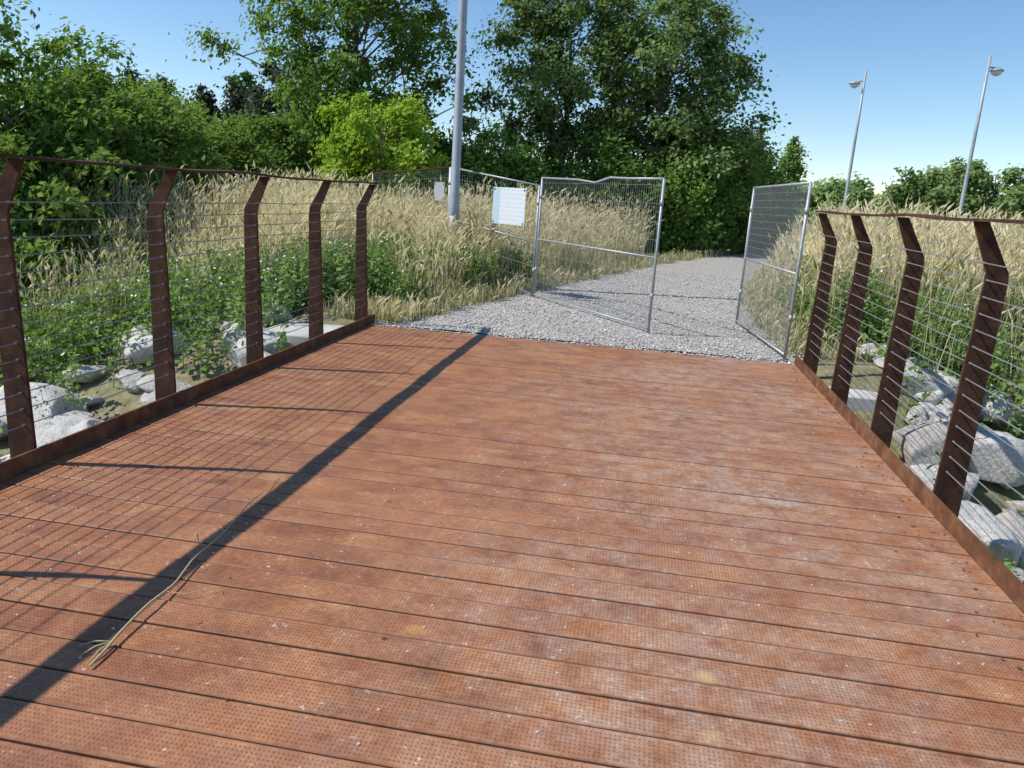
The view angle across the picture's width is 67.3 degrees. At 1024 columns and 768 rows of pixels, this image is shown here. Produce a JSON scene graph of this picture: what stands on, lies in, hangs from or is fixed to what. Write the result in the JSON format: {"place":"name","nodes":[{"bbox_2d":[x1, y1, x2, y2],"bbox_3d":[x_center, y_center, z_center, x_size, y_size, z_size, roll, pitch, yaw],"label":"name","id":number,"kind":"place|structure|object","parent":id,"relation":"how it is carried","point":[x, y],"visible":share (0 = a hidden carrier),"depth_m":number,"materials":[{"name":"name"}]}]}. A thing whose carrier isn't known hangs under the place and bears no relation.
{"place":"outdoors","nodes":[
{"label":"outdoors","id":0,"kind":"place"},
{"bbox_2d":[0,229,1023,515],"bbox_3d":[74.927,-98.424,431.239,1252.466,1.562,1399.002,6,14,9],"label":"ground","id":1,"kind":"structure","parent":0,"point":[116,405],"depth_m":7.82,"materials":[{"name":"soil"}]},
{"bbox_2d":[0,0,97,181],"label":"birch tree","id":2,"kind":"object","parent":1,"relation":"on","point":[8,33],"visible":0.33,"depth_m":13.01,"materials":[{"name":"green plant"}]},
{"bbox_2d":[0,16,165,197],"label":"hazel tree","id":3,"kind":"object","parent":1,"relation":"on","point":[94,72],"visible":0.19,"depth_m":14.62,"materials":[{"name":"green plant"}]},
{"bbox_2d":[11,210,262,358],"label":"tall dry grass","id":4,"kind":"structure","parent":1,"relation":"on","point":[118,255],"depth_m":9.59,"materials":[{"name":"plant"}]},
{"bbox_2d":[0,302,292,461],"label":"boulders","id":5,"kind":"object","parent":1,"relation":"on","point":[56,427],"visible":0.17,"depth_m":7.53,"materials":[{"name":"grey stone"}]},
{"bbox_2d":[0,73,327,307],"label":"shrub thicket","id":6,"kind":"object","parent":1,"relation":"on","point":[188,140],"visible":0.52,"depth_m":13.41,"materials":[{"name":"green plant"}]},
{"bbox_2d":[0,153,378,457],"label":"bridge railing","id":7,"kind":"object","parent":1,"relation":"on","point":[19,412],"visible":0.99,"depth_m":4.80,"materials":[{"name":"brown metal"}]},
{"bbox_2d":[57,60,372,155],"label":"distant conifers","id":8,"kind":"object","parent":1,"relation":"on","point":[238,96],"visible":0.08,"depth_m":52.06,"materials":[{"name":"green plant"}]},
{"bbox_2d":[0,222,431,455],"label":"weeds","id":9,"kind":"object","parent":1,"relation":"on","point":[44,345],"visible":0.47,"depth_m":8.73,"materials":[{"name":"green plant"}]},
{"bbox_2d":[104,226,540,309],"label":"weeds","id":10,"kind":"object","parent":1,"relation":"on","point":[390,284],"visible":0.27,"depth_m":11.04,"materials":[{"name":"green plant"}]},
{"bbox_2d":[165,0,490,197],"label":"maple tree","id":11,"kind":"object","parent":1,"relation":"on","point":[357,68],"visible":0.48,"depth_m":22.70,"materials":[{"name":"green plant"}]},
{"bbox_2d":[21,158,664,302],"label":"tall dry grass","id":12,"kind":"structure","parent":1,"relation":"on","point":[287,193],"depth_m":12.76,"materials":[{"name":"beige plant"}]},
{"bbox_2d":[301,86,463,219],"bbox_3d":[-3.598,-5.787,20.867,4.949,4.256,4.186,6,14,9],"label":"young maple tree","id":13,"kind":"object","parent":1,"relation":"on","point":[406,122],"visible":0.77,"depth_m":19.97,"materials":[{"name":"green plant"}]},
{"bbox_2d":[371,166,450,229],"bbox_3d":[-1.976,-3.137,14.319,0.042,1.753,3.857,-4,16,-29],"label":"wire fence","id":14,"kind":"object","parent":1,"relation":"on","point":[401,171],"visible":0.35,"depth_m":13.67,"materials":[{"name":"metal"}]},
{"bbox_2d":[434,182,444,200],"bbox_3d":[-1.219,-3.218,12.851,0.016,0.300,0.420,-4,16,-29],"label":"info sign","id":15,"kind":"object","parent":14,"relation":"attached to","point":[439,189],"visible":1,"depth_m":12.85,"materials":[{"name":"grey"}]},
{"bbox_2d":[448,0,467,269],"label":"street lamp","id":16,"kind":"object","parent":1,"relation":"on","point":[454,201],"visible":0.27,"depth_m":11.76,"materials":[{"name":"metal"}]},
{"bbox_2d":[0,314,1023,767],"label":"footbridge","id":17,"kind":"object","parent":1,"relation":"on","point":[532,554],"visible":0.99,"depth_m":3.01,"materials":[{"name":"brown wood"}]},
{"bbox_2d":[78,475,277,666],"bbox_3d":[-1.175,0.647,3.083,0.303,0.028,1.633,4,14,1],"label":"dry reed stalk","id":18,"kind":"object","parent":17,"relation":"on","point":[108,643],"visible":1,"depth_m":2.56,"materials":[{"name":"beige plant"}]},
{"bbox_2d":[21,342,1022,733],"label":"deck litter","id":19,"kind":"object","parent":17,"relation":"on","point":[867,482],"visible":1,"depth_m":3.69,"materials":[{"name":"brown plant"}]},
{"bbox_2d":[0,132,1023,229],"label":"distant trees","id":20,"kind":"object","parent":1,"relation":"on","point":[938,187],"visible":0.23,"depth_m":58.53,"materials":[{"name":"green plant"}]},
{"bbox_2d":[277,102,810,255],"bbox_3d":[2.098,-6.815,27.284,22.786,6.893,11.187,1,14,-12],"label":"shrub thicket","id":21,"kind":"object","parent":1,"relation":"on","point":[676,234],"visible":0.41,"depth_m":24.16,"materials":[{"name":"green plant"}]},
{"bbox_2d":[441,0,686,224],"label":"alder tree","id":22,"kind":"object","parent":1,"relation":"on","point":[551,64],"visible":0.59,"depth_m":25.37,"materials":[{"name":"green plant"}]},
{"bbox_2d":[263,319,877,411],"bbox_3d":[0.511,0.177,8.286,6.050,1.297,1.800,6,14,9],"label":"concrete abutment","id":23,"kind":"object","parent":1,"relation":"on","point":[856,401],"visible":0.02,"depth_m":7.72,"materials":[{"name":"grey concrete"}]},
{"bbox_2d":[323,246,881,361],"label":"short verge grass","id":24,"kind":"structure","parent":1,"relation":"on","point":[391,313],"depth_m":10.38,"materials":[{"name":"beige plant"}]},
{"bbox_2d":[529,0,791,243],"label":"alder tree","id":25,"kind":"object","parent":1,"relation":"on","point":[661,48],"visible":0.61,"depth_m":24.70,"materials":[{"name":"green plant"}]},
{"bbox_2d":[771,136,813,235],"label":"slender tree","id":26,"kind":"object","parent":1,"relation":"on","point":[793,159],"visible":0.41,"depth_m":45.73,"materials":[{"name":"green plant"}]},
{"bbox_2d":[843,71,866,206],"bbox_3d":[15.729,-10.345,36.272,0.836,8.250,0.584,6,14,9],"label":"street lamp","id":27,"kind":"object","parent":1,"relation":"on","point":[854,84],"visible":0.55,"depth_m":35.76,"materials":[{"name":"metal"}]},
{"bbox_2d":[765,251,1023,583],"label":"weeds","id":28,"kind":"object","parent":1,"relation":"on","point":[960,350],"visible":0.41,"depth_m":8.08,"materials":[{"name":"green plant"}]},
{"bbox_2d":[803,211,1023,541],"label":"bridge railing","id":29,"kind":"object","parent":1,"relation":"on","point":[952,471],"visible":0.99,"depth_m":4.87,"materials":[{"name":"brown metal"}]},
{"bbox_2d":[855,343,1023,582],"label":"boulders","id":30,"kind":"object","parent":1,"relation":"on","point":[995,536],"visible":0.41,"depth_m":6.34,"materials":[{"name":"grey stone"}]},
{"bbox_2d":[958,55,1003,222],"bbox_3d":[18.841,-8.944,31.361,0.836,8.250,0.584,6,14,9],"label":"street lamp","id":31,"kind":"object","parent":1,"relation":"on","point":[996,71],"visible":0.56,"depth_m":30.91,"materials":[{"name":"metal"}]},
{"bbox_2d":[0,0,1023,207],"label":"sky","id":32,"kind":"structure","parent":0,"point":[925,62],"materials":[{"name":"blue"}]},
{"bbox_2d":[370,252,819,363],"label":"gravel path","id":33,"kind":"structure","parent":0,"point":[723,266],"depth_m":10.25,"materials":[{"name":"grey gravel"}]},
{"bbox_2d":[448,167,540,296],"bbox_3d":[-0.346,-2.405,11.966,0.043,1.853,2.116,-9,19,-42],"label":"wire fence","id":34,"kind":"object","parent":33,"relation":"on","point":[536,230],"visible":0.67,"depth_m":11.59,"materials":[{"name":"metal"}]},
{"bbox_2d":[492,187,526,225],"bbox_3d":[-0.052,-2.666,11.533,0.017,0.540,0.720,-9,19,-42],"label":"info sign","id":35,"kind":"object","parent":34,"relation":"attached to","point":[509,204],"visible":1,"depth_m":11.52,"materials":[{"name":"white"}]},
{"bbox_2d":[533,176,665,332],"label":"gate","id":36,"kind":"structure","parent":33,"relation":"on","point":[651,295],"depth_m":9.65,"materials":[{"name":"metal"}]},
{"bbox_2d":[735,182,812,360],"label":"gate","id":37,"kind":"structure","parent":33,"relation":"on","point":[799,257],"depth_m":8.43,"materials":[{"name":"metal"}]},
{"bbox_2d":[764,193,1023,351],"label":"tall dry grass","id":38,"kind":"structure","parent":0,"point":[886,229],"depth_m":10.00,"materials":[{"name":"beige plant"}]},
{"bbox_2d":[867,216,1023,430],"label":"tall dry grass","id":39,"kind":"structure","parent":0,"point":[977,285],"depth_m":7.79,"materials":[{"name":"beige plant"}]}
]}

